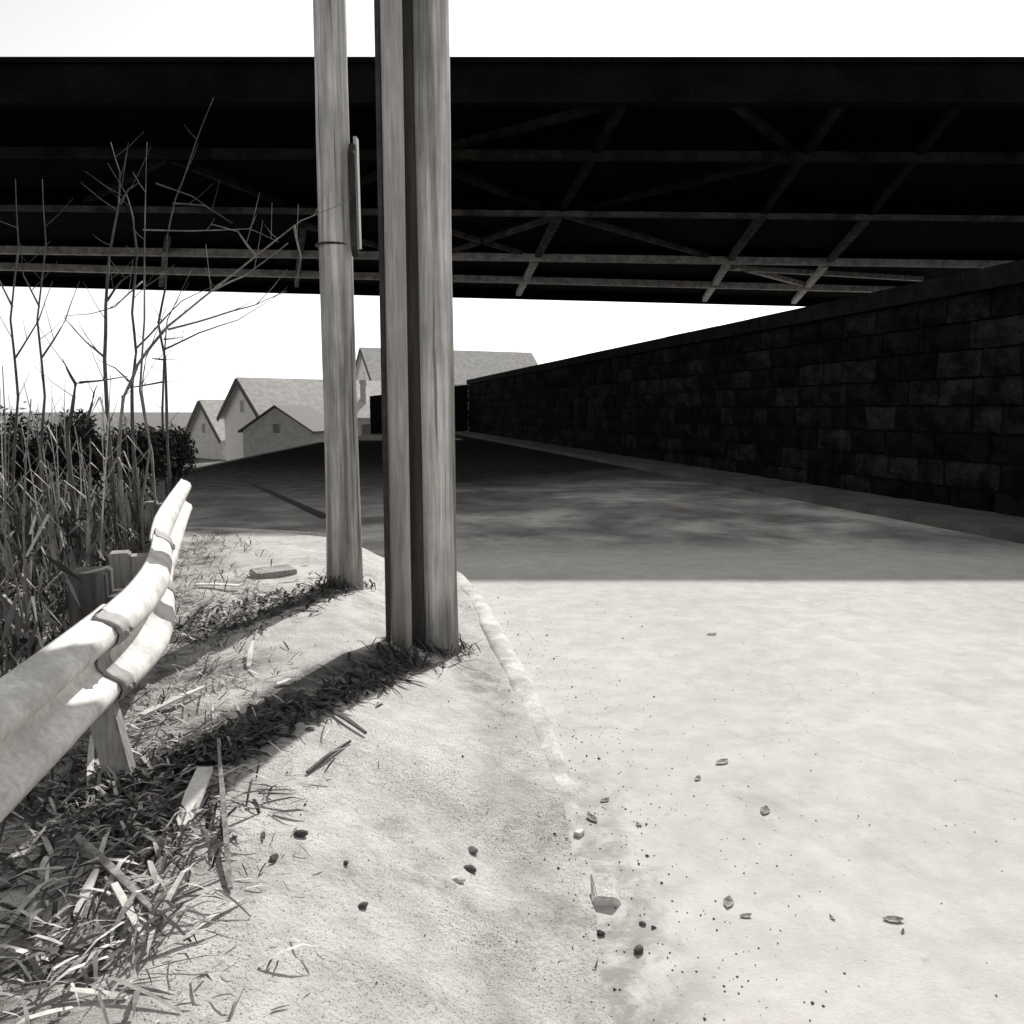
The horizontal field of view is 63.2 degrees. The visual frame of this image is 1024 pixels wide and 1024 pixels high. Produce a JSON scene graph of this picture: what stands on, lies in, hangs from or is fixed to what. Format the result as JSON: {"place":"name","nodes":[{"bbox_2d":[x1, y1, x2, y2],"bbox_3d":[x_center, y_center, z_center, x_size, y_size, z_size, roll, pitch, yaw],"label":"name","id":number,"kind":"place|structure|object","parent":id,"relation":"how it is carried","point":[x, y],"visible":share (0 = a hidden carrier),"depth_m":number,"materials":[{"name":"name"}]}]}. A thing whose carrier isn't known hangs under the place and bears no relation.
{"place":"outdoors","nodes":[
{"label":"outdoors","id":0,"kind":"place"},
{"bbox_2d":[0,412,370,542],"bbox_3d":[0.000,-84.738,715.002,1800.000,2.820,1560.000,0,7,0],"label":"ground","id":1,"kind":"structure","parent":0,"point":[181,419],"depth_m":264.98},
{"bbox_2d":[138,423,198,490],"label":"bush","id":2,"kind":"object","parent":1,"relation":"on","point":[186,450],"visible":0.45,"depth_m":9.30,"materials":[{"name":"black plant"}]},
{"bbox_2d":[237,405,323,456],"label":"house","id":3,"kind":"structure","parent":1,"relation":"on","point":[276,428],"depth_m":56.88,"materials":[{"name":"grey"}]},
{"bbox_2d":[273,424,278,432],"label":"window","id":4,"kind":"structure","parent":3,"relation":"in","point":[275,426],"depth_m":56.69,"materials":[{"name":"grey glass"}]},
{"bbox_2d":[216,377,380,460],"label":"house","id":5,"kind":"structure","parent":1,"relation":"on","point":[247,400],"depth_m":62.51,"materials":[{"name":"grey"}]},
{"bbox_2d":[240,399,243,412],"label":"window","id":6,"kind":"structure","parent":5,"relation":"in","point":[241,400],"depth_m":61.38,"materials":[{"name":"grey glass"}]},
{"bbox_2d":[359,380,367,402],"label":"chimney","id":7,"kind":"object","parent":5,"relation":"on","point":[363,390],"visible":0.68,"depth_m":65.12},
{"bbox_2d":[360,423,369,434],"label":"window","id":8,"kind":"structure","parent":5,"relation":"in","point":[364,427],"depth_m":64.13,"materials":[{"name":"grey glass"}]},
{"bbox_2d":[356,347,537,385],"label":"house","id":9,"kind":"structure","parent":1,"relation":"on","point":[468,365],"depth_m":89.45,"materials":[{"name":"grey"}]},
{"bbox_2d":[0,57,1023,306],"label":"bridge","id":10,"kind":"structure","parent":1,"relation":"on","point":[784,181],"depth_m":27.90,"materials":[{"name":"metal"}]},
{"bbox_2d":[370,259,1023,516],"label":"retaining wall","id":11,"kind":"structure","parent":1,"relation":"on","point":[913,391],"depth_m":15.92,"materials":[{"name":"stone"}]},
{"bbox_2d":[182,399,225,459],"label":"house","id":12,"kind":"structure","parent":0,"point":[205,428],"depth_m":73.30,"materials":[{"name":"grey"}]},
{"bbox_2d":[201,422,205,433],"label":"window","id":13,"kind":"structure","parent":12,"relation":"in","point":[203,423],"depth_m":73.51,"materials":[{"name":"grey glass"}]},
{"bbox_2d":[0,530,614,1023],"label":"verge","id":14,"kind":"structure","parent":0,"point":[466,958],"depth_m":2.61,"materials":[{"name":"soil"}]},
{"bbox_2d":[0,458,19,572],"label":"dry reed","id":15,"kind":"object","parent":14,"relation":"on","point":[1,485],"visible":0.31,"depth_m":6.33,"materials":[{"name":"plant"}]},
{"bbox_2d":[0,409,20,572],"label":"dry reed","id":16,"kind":"object","parent":14,"relation":"on","point":[8,480],"visible":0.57,"depth_m":5.55,"materials":[{"name":"plant"}]},
{"bbox_2d":[0,560,22,651],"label":"dry reed","id":17,"kind":"object","parent":14,"relation":"on","point":[8,595],"visible":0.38,"depth_m":4.26,"materials":[{"name":"plant"}]},
{"bbox_2d":[0,388,24,501],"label":"dry reed","id":18,"kind":"object","parent":14,"relation":"on","point":[2,447],"visible":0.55,"depth_m":6.35,"materials":[{"name":"plant"}]},
{"bbox_2d":[0,520,27,644],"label":"dry reed","id":19,"kind":"object","parent":14,"relation":"on","point":[24,632],"visible":0.52,"depth_m":3.50,"materials":[{"name":"plant"}]},
{"bbox_2d":[1,511,34,672],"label":"dry reed","id":20,"kind":"object","parent":14,"relation":"on","point":[6,594],"visible":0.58,"depth_m":3.72,"materials":[{"name":"plant"}]},
{"bbox_2d":[0,366,45,663],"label":"dry reed","id":21,"kind":"object","parent":14,"relation":"on","point":[5,545],"visible":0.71,"depth_m":3.92,"materials":[{"name":"plant"}]},
{"bbox_2d":[0,179,52,591],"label":"sapling","id":22,"kind":"object","parent":14,"relation":"on","point":[15,356],"visible":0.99,"depth_m":5.65,"materials":[{"name":"grey plant"}]},
{"bbox_2d":[20,427,37,538],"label":"dry reed","id":23,"kind":"object","parent":14,"relation":"on","point":[24,467],"visible":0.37,"depth_m":6.62,"materials":[{"name":"plant"}]},
{"bbox_2d":[8,422,53,605],"bbox_3d":[-2.848,0.060,4.957,0.172,1.191,0.368,-7,10,-43],"label":"dry reed","id":24,"kind":"object","parent":14,"relation":"on","point":[36,503],"visible":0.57,"depth_m":4.92,"materials":[{"name":"plant"}]},
{"bbox_2d":[21,497,48,617],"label":"dry reed","id":25,"kind":"object","parent":14,"relation":"on","point":[31,531],"visible":0.46,"depth_m":3.67,"materials":[{"name":"plant"}]},
{"bbox_2d":[9,415,70,584],"bbox_3d":[-3.178,-0.031,5.697,0.190,1.246,0.439,-5,-1,38],"label":"dry reed","id":26,"kind":"object","parent":14,"relation":"on","point":[42,488],"visible":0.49,"depth_m":5.60,"materials":[{"name":"plant"}]},
{"bbox_2d":[0,401,84,553],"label":"bush","id":27,"kind":"object","parent":14,"relation":"on","point":[33,449],"visible":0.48,"depth_m":6.89,"materials":[{"name":"black plant"}]},
{"bbox_2d":[22,399,65,658],"bbox_3d":[-1.718,0.256,2.966,0.182,1.306,0.426,-2,7,-18],"label":"dry reed","id":28,"kind":"object","parent":14,"relation":"on","point":[32,598],"visible":0.67,"depth_m":2.94,"materials":[{"name":"plant"}]},
{"bbox_2d":[23,383,64,589],"bbox_3d":[-3.129,-0.124,5.617,0.266,1.474,0.233,-12,4,-35],"label":"dry reed","id":29,"kind":"object","parent":14,"relation":"on","point":[32,430],"visible":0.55,"depth_m":5.51,"materials":[{"name":"plant"}]},
{"bbox_2d":[36,404,60,500],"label":"dry reed","id":30,"kind":"object","parent":14,"relation":"on","point":[53,472],"visible":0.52,"depth_m":6.33,"materials":[{"name":"plant"}]},
{"bbox_2d":[33,423,65,542],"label":"dry reed","id":31,"kind":"object","parent":14,"relation":"on","point":[56,473],"visible":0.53,"depth_m":6.62,"materials":[{"name":"plant"}]},
{"bbox_2d":[20,179,79,565],"bbox_3d":[-3.224,-0.858,5.824,0.422,2.919,0.368,-4,8,-29],"label":"sapling","id":32,"kind":"object","parent":14,"relation":"on","point":[44,397],"visible":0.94,"depth_m":5.75,"materials":[{"name":"grey plant"}]},
{"bbox_2d":[38,461,67,591],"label":"dry reed","id":33,"kind":"object","parent":14,"relation":"on","point":[53,506],"visible":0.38,"depth_m":5.30,"materials":[{"name":"plant"}]},
{"bbox_2d":[37,466,69,627],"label":"dry reed","id":34,"kind":"object","parent":14,"relation":"on","point":[56,513],"visible":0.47,"depth_m":4.04,"materials":[{"name":"plant"}]},
{"bbox_2d":[44,411,76,530],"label":"dry reed","id":35,"kind":"object","parent":14,"relation":"on","point":[57,458],"visible":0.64,"depth_m":5.99,"materials":[{"name":"plant"}]},
{"bbox_2d":[55,423,82,526],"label":"dry reed","id":36,"kind":"object","parent":14,"relation":"on","point":[65,457],"visible":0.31,"depth_m":6.17,"materials":[{"name":"plant"}]},
{"bbox_2d":[55,391,84,550],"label":"dry reed","id":37,"kind":"object","parent":14,"relation":"on","point":[60,419],"visible":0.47,"depth_m":6.31,"materials":[{"name":"plant"}]},
{"bbox_2d":[56,481,84,575],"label":"dry reed","id":38,"kind":"object","parent":14,"relation":"on","point":[61,537],"visible":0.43,"depth_m":4.61,"materials":[{"name":"plant"}]},
{"bbox_2d":[51,457,89,521],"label":"dry reed","id":39,"kind":"object","parent":14,"relation":"on","point":[65,489],"visible":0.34,"depth_m":6.72,"materials":[{"name":"plant"}]},
{"bbox_2d":[0,465,156,791],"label":"undergrowth","id":40,"kind":"object","parent":14,"relation":"on","point":[17,639],"visible":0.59,"depth_m":4.46,"materials":[{"name":"grey plant"}]},
{"bbox_2d":[59,429,98,533],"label":"dry reed","id":41,"kind":"object","parent":14,"relation":"on","point":[78,480],"visible":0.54,"depth_m":5.22,"materials":[{"name":"plant"}]},
{"bbox_2d":[64,452,95,565],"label":"dry reed","id":42,"kind":"object","parent":14,"relation":"on","point":[90,505],"visible":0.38,"depth_m":4.64,"materials":[{"name":"plant"}]},
{"bbox_2d":[66,478,95,547],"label":"dry reed","id":43,"kind":"object","parent":14,"relation":"on","point":[66,504],"visible":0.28,"depth_m":5.58,"materials":[{"name":"plant"}]},
{"bbox_2d":[35,324,127,567],"bbox_3d":[-2.668,-0.242,5.225,0.394,1.852,0.485,1,7,11],"label":"sapling","id":44,"kind":"object","parent":14,"relation":"on","point":[69,463],"visible":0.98,"depth_m":5.02,"materials":[{"name":"grey plant"}]},
{"bbox_2d":[68,453,98,513],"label":"dry reed","id":45,"kind":"object","parent":14,"relation":"on","point":[84,483],"visible":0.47,"depth_m":6.45,"materials":[{"name":"plant"}]},
{"bbox_2d":[43,406,124,548],"bbox_3d":[-3.700,-0.241,7.211,0.564,1.371,0.939,0,7,0],"label":"bush","id":46,"kind":"object","parent":14,"relation":"on","point":[82,428],"visible":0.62,"depth_m":7.06,"materials":[{"name":"black plant"}]},
{"bbox_2d":[30,438,139,623],"bbox_3d":[-1.866,0.260,3.644,0.190,1.150,0.439,12,11,28],"label":"dry reed","id":47,"kind":"object","parent":14,"relation":"on","point":[86,563],"visible":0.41,"depth_m":3.67,"materials":[{"name":"plant"}]},
{"bbox_2d":[73,869,98,918],"bbox_3d":[-1.059,0.949,2.072,0.024,0.040,0.153,-1,7,-10],"label":"wood shard","id":48,"kind":"object","parent":14,"relation":"on","point":[90,881],"visible":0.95,"depth_m":2.07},
{"bbox_2d":[86,735,93,786],"bbox_3d":[-1.427,0.840,2.820,0.020,0.052,0.342,-3,8,-25],"label":"wood shard","id":49,"kind":"object","parent":14,"relation":"on","point":[90,761],"visible":0.68,"depth_m":2.81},
{"bbox_2d":[80,437,105,554],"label":"dry reed","id":50,"kind":"object","parent":14,"relation":"on","point":[85,473],"visible":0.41,"depth_m":6.47,"materials":[{"name":"plant"}]},
{"bbox_2d":[74,425,111,544],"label":"dry reed","id":51,"kind":"object","parent":14,"relation":"on","point":[88,475],"visible":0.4,"depth_m":6.71,"materials":[{"name":"plant"}]},
{"bbox_2d":[0,479,191,822],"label":"guardrail","id":52,"kind":"object","parent":14,"relation":"on","point":[61,694],"visible":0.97,"depth_m":2.72,"materials":[{"name":"metal"}]},
{"bbox_2d":[84,428,114,552],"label":"dry reed","id":53,"kind":"object","parent":14,"relation":"on","point":[103,471],"visible":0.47,"depth_m":6.60,"materials":[{"name":"plant"}]},
{"bbox_2d":[87,475,123,549],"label":"dry reed","id":54,"kind":"object","parent":14,"relation":"on","point":[92,503],"visible":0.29,"depth_m":4.71,"materials":[{"name":"plant"}]},
{"bbox_2d":[85,429,127,541],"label":"dry reed","id":55,"kind":"object","parent":14,"relation":"on","point":[108,492],"visible":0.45,"depth_m":6.09,"materials":[{"name":"plant"}]},
{"bbox_2d":[64,142,150,549],"bbox_3d":[-2.639,-0.876,5.398,0.856,3.066,0.335,3,8,24],"label":"sapling","id":56,"kind":"object","parent":14,"relation":"on","point":[110,458],"visible":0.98,"depth_m":5.29,"materials":[{"name":"grey plant"}]},
{"bbox_2d":[90,374,140,565],"bbox_3d":[-2.087,0.013,4.362,0.318,1.454,0.130,1,7,11],"label":"dry reed","id":57,"kind":"object","parent":14,"relation":"on","point":[106,459],"visible":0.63,"depth_m":4.33,"materials":[{"name":"plant"}]},
{"bbox_2d":[102,393,128,509],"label":"dry reed","id":58,"kind":"object","parent":14,"relation":"on","point":[104,433],"visible":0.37,"depth_m":7.07,"materials":[{"name":"plant"}]},
{"bbox_2d":[111,423,121,511],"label":"dry reed","id":59,"kind":"object","parent":14,"relation":"on","point":[114,468],"visible":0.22,"depth_m":7.41,"materials":[{"name":"plant"}]},
{"bbox_2d":[73,833,164,922],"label":"stalk","id":60,"kind":"object","parent":14,"relation":"on","point":[111,868],"visible":1,"depth_m":2.13,"materials":[{"name":"grey plant"}]},
{"bbox_2d":[116,430,137,525],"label":"dry reed","id":61,"kind":"object","parent":14,"relation":"on","point":[132,473],"visible":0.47,"depth_m":5.82,"materials":[{"name":"plant"}]},
{"bbox_2d":[111,882,144,942],"bbox_3d":[-0.918,0.956,1.992,0.020,0.042,0.227,-6,9,-40],"label":"wood shard","id":62,"kind":"object","parent":14,"relation":"on","point":[119,893],"visible":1,"depth_m":2.00,"materials":[{"name":"wood"}]},
{"bbox_2d":[125,467,133,547],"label":"dry reed","id":63,"kind":"object","parent":14,"relation":"on","point":[133,501],"visible":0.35,"depth_m":6.73,"materials":[{"name":"plant"}]},
{"bbox_2d":[121,395,150,541],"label":"dry reed","id":64,"kind":"object","parent":14,"relation":"on","point":[125,419],"visible":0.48,"depth_m":7.11,"materials":[{"name":"plant"}]},
{"bbox_2d":[128,820,158,840],"bbox_3d":[-1.042,0.909,2.362,0.152,0.027,0.020,5,9,36],"label":"wood shard","id":65,"kind":"object","parent":14,"relation":"on","point":[138,827],"visible":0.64,"depth_m":2.37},
{"bbox_2d":[100,421,190,517],"bbox_3d":[-3.655,-0.286,8.182,0.761,1.214,1.001,0,7,0],"label":"bush","id":66,"kind":"object","parent":14,"relation":"on","point":[158,444],"visible":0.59,"depth_m":8.08,"materials":[{"name":"black plant"}]},
{"bbox_2d":[128,296,166,552],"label":"sapling","id":67,"kind":"object","parent":14,"relation":"on","point":[142,498],"visible":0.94,"depth_m":5.84,"materials":[{"name":"plant"}]},
{"bbox_2d":[96,155,219,552],"bbox_3d":[-2.554,-1.029,6.071,0.830,3.217,0.473,4,8,28],"label":"sapling","id":68,"kind":"object","parent":14,"relation":"on","point":[136,347],"visible":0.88,"depth_m":6.17,"materials":[{"name":"grey plant"}]},
{"bbox_2d":[134,269,191,497],"bbox_3d":[-3.522,-1.099,8.532,0.507,2.762,0.647,3,8,24],"label":"sapling","id":69,"kind":"object","parent":14,"relation":"on","point":[162,425],"visible":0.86,"depth_m":8.49,"materials":[{"name":"grey plant"}]},
{"bbox_2d":[67,149,277,515],"bbox_3d":[-2.566,-1.061,6.359,1.602,3.214,0.521,-2,7,-12],"label":"sapling","id":70,"kind":"object","parent":14,"relation":"on","point":[151,451],"visible":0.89,"depth_m":6.30,"materials":[{"name":"plant"}]},
{"bbox_2d":[139,683,211,715],"bbox_3d":[-1.389,0.778,3.467,0.035,0.026,0.363,4,8,27],"label":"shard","id":71,"kind":"object","parent":14,"relation":"on","point":[167,702],"visible":1,"depth_m":3.43,"materials":[{"name":"grey wood"}]},
{"bbox_2d":[174,766,212,829],"bbox_3d":[-0.972,0.870,2.545,0.055,0.056,0.304,-1,7,-8],"label":"board","id":72,"kind":"object","parent":14,"relation":"on","point":[197,785],"visible":0.86,"depth_m":2.54,"materials":[{"name":"white wood"}]},
{"bbox_2d":[174,595,214,628],"bbox_3d":[-1.898,0.594,5.002,0.030,0.041,0.696,0,7,-3],"label":"stick","id":73,"kind":"object","parent":14,"relation":"on","point":[191,614],"visible":0.95,"depth_m":4.97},
{"bbox_2d":[193,583,240,586],"bbox_3d":[-2.025,0.500,5.717,0.335,0.016,0.050,1,7,10],"label":"lath","id":74,"kind":"object","parent":14,"relation":"on","point":[216,584],"visible":0.91,"depth_m":5.70,"materials":[{"name":"white wood"}]},
{"bbox_2d":[156,97,284,492],"bbox_3d":[-2.535,-1.559,7.345,1.294,3.971,0.615,0,7,0],"label":"sapling","id":75,"kind":"object","parent":14,"relation":"on","point":[166,404],"visible":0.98,"depth_m":7.30,"materials":[{"name":"grey plant"}]},
{"bbox_2d":[97,190,350,549],"bbox_3d":[-1.664,-0.587,4.923,1.459,2.582,0.465,0,7,0],"label":"sapling","id":76,"kind":"object","parent":14,"relation":"on","point":[118,449],"visible":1,"depth_m":4.84,"materials":[{"name":"plant"}]},
{"bbox_2d":[217,738,232,889],"bbox_3d":[-0.861,0.871,2.482,0.016,0.128,0.737,-3,8,-21],"label":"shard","id":77,"kind":"object","parent":14,"relation":"on","point":[225,833],"visible":1,"depth_m":2.39,"materials":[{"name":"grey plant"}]},
{"bbox_2d":[0,531,483,1023],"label":"dead grass","id":78,"kind":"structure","parent":14,"relation":"on","point":[164,776],"depth_m":2.48,"materials":[{"name":"plant"}]},
{"bbox_2d":[246,640,253,667],"bbox_3d":[-1.266,0.686,4.031,0.022,0.058,0.278,-2,7,-12],"label":"wood shard","id":79,"kind":"object","parent":14,"relation":"on","point":[250,655],"visible":0.91,"depth_m":4.01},
{"bbox_2d":[249,564,296,578],"bbox_3d":[-1.762,0.447,6.144,0.308,0.072,0.164,-6,9,-38],"label":"concrete slab","id":80,"kind":"object","parent":14,"relation":"on","point":[276,571],"depth_m":6.10,"materials":[{"name":"concrete"}]},
{"bbox_2d":[269,853,278,862],"bbox_3d":[-0.672,0.978,2.349,0.023,0.020,0.040,0,7,0],"label":"stone","id":81,"kind":"object","parent":14,"relation":"on","point":[273,858],"visible":1,"depth_m":2.34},
{"bbox_2d":[275,678,300,685],"bbox_3d":[-0.994,0.752,3.703,0.114,0.016,0.030,-5,9,-38],"label":"wood shard","id":82,"kind":"object","parent":14,"relation":"on","point":[287,680],"visible":1,"depth_m":3.69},
{"bbox_2d":[294,829,307,837],"bbox_3d":[-0.631,0.962,2.490,0.042,0.022,0.027,-1,7,-12],"label":"stone","id":83,"kind":"object","parent":14,"relation":"on","point":[301,833],"visible":1,"depth_m":2.48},
{"bbox_2d":[306,740,350,773],"bbox_3d":[-0.666,0.892,3.044,0.014,0.031,0.341,2,7,15],"label":"stick","id":84,"kind":"object","parent":14,"relation":"on","point":[319,762],"visible":1,"depth_m":3.00,"materials":[{"name":"wood"}]},
{"bbox_2d":[313,0,363,589],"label":"wooden pole","id":85,"kind":"object","parent":14,"relation":"on","point":[339,243],"visible":0.92,"depth_m":5.56,"materials":[{"name":"grey wood"}]},
{"bbox_2d":[326,707,366,733],"bbox_3d":[-0.671,0.844,3.373,0.228,0.060,0.022,5,9,37],"label":"stick","id":86,"kind":"object","parent":14,"relation":"on","point":[351,722],"visible":1,"depth_m":3.36,"materials":[{"name":"wood"}]},
{"bbox_2d":[358,902,367,908],"bbox_3d":[-0.410,1.083,2.289,0.021,0.016,0.033,4,8,31],"label":"stone","id":87,"kind":"object","parent":14,"relation":"on","point":[362,905],"visible":1,"depth_m":2.28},
{"bbox_2d":[374,0,411,650],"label":"wooden post","id":88,"kind":"object","parent":14,"relation":"on","point":[391,215],"visible":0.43,"depth_m":4.52,"materials":[{"name":"grey wood"}]},
{"bbox_2d":[402,0,458,655],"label":"wooden pole","id":89,"kind":"object","parent":14,"relation":"on","point":[427,160],"visible":0.86,"depth_m":4.70,"materials":[{"name":"grey wood"}]},
{"bbox_2d":[451,875,465,882],"bbox_3d":[-0.171,1.159,2.628,0.050,0.017,0.032,0,7,0],"label":"stone","id":90,"kind":"object","parent":14,"relation":"on","point":[458,879],"visible":1,"depth_m":2.62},
{"bbox_2d":[464,864,476,872],"bbox_3d":[-0.138,1.169,2.729,0.044,0.020,0.037,0,7,0],"label":"stone","id":91,"kind":"object","parent":14,"relation":"on","point":[471,868],"visible":1,"depth_m":2.72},
{"bbox_2d":[468,846,477,853],"bbox_3d":[-0.137,1.161,2.859,0.035,0.014,0.050,-7,10,-44],"label":"stone","id":92,"kind":"object","parent":14,"relation":"on","point":[472,850],"visible":1,"depth_m":2.85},
{"bbox_2d":[0,0,1023,411],"label":"sky","id":93,"kind":"structure","parent":0,"point":[281,338],"materials":[{"name":"white"}]},
{"bbox_2d":[159,433,1023,1023],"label":"road","id":94,"kind":"structure","parent":0,"point":[877,685],"depth_m":4.36,"materials":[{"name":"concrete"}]},
{"bbox_2d":[226,472,325,517],"bbox_3d":[-5.075,-0.479,16.931,0.200,0.001,10.379,-4,8,-27],"label":"road joint","id":95,"kind":"object","parent":94,"relation":"on","point":[315,512],"visible":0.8,"depth_m":14.52,"materials":[{"name":"asphalt"}]},
{"bbox_2d":[128,525,579,811],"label":"kerb","id":96,"kind":"structure","parent":94,"relation":"on","point":[520,681],"depth_m":4.60,"materials":[{"name":"concrete"}]},
{"bbox_2d":[52,587,1014,1021],"bbox_3d":[0.496,0.825,4.734,3.391,0.399,5.795,0,7,0],"label":"grit","id":97,"kind":"object","parent":94,"relation":"on","point":[620,835],"visible":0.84,"depth_m":2.98,"materials":[{"name":"gravel"}]},
{"bbox_2d":[573,828,584,836],"bbox_3d":[0.254,1.214,3.150,0.027,0.019,0.044,5,9,36],"label":"rubble block","id":98,"kind":"object","parent":94,"relation":"on","point":[578,832],"depth_m":3.14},
{"bbox_2d":[587,813,596,821],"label":"dead leaf","id":99,"kind":"object","parent":94,"relation":"on","point":[591,817],"visible":1,"depth_m":3.27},
{"bbox_2d":[590,873,620,906],"bbox_3d":[0.309,1.254,2.747,0.104,0.081,0.125,0,7,0],"label":"rubble block","id":100,"kind":"object","parent":94,"relation":"on","point":[605,890],"depth_m":2.72,"materials":[{"name":"concrete"}]},
{"bbox_2d":[633,944,643,953],"bbox_3d":[0.376,1.298,2.469,0.040,0.019,0.027,-5,9,-35],"label":"stone","id":101,"kind":"object","parent":94,"relation":"on","point":[638,948],"visible":1,"depth_m":2.46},
{"bbox_2d":[716,759,727,763],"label":"dead leaf","id":102,"kind":"object","parent":94,"relation":"on","point":[721,761],"visible":1,"depth_m":3.79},
{"bbox_2d":[723,895,733,907],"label":"dead leaf","id":103,"kind":"object","parent":94,"relation":"on","point":[728,901],"visible":1,"depth_m":2.71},
{"bbox_2d":[455,432,1023,543],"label":"kerb","id":104,"kind":"structure","parent":94,"relation":"on","point":[1011,535],"depth_m":13.90,"materials":[{"name":"concrete"}]},
{"bbox_2d":[760,805,769,813],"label":"dead leaf","id":105,"kind":"object","parent":94,"relation":"on","point":[764,809],"visible":1,"depth_m":3.33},
{"bbox_2d":[882,916,903,922],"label":"dead leaf","id":106,"kind":"object","parent":94,"relation":"on","point":[895,919],"visible":1,"depth_m":2.62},
{"bbox_2d":[455,431,1023,530],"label":"pavement","id":107,"kind":"structure","parent":0,"point":[982,517],"depth_m":14.94,"materials":[{"name":"concrete"}]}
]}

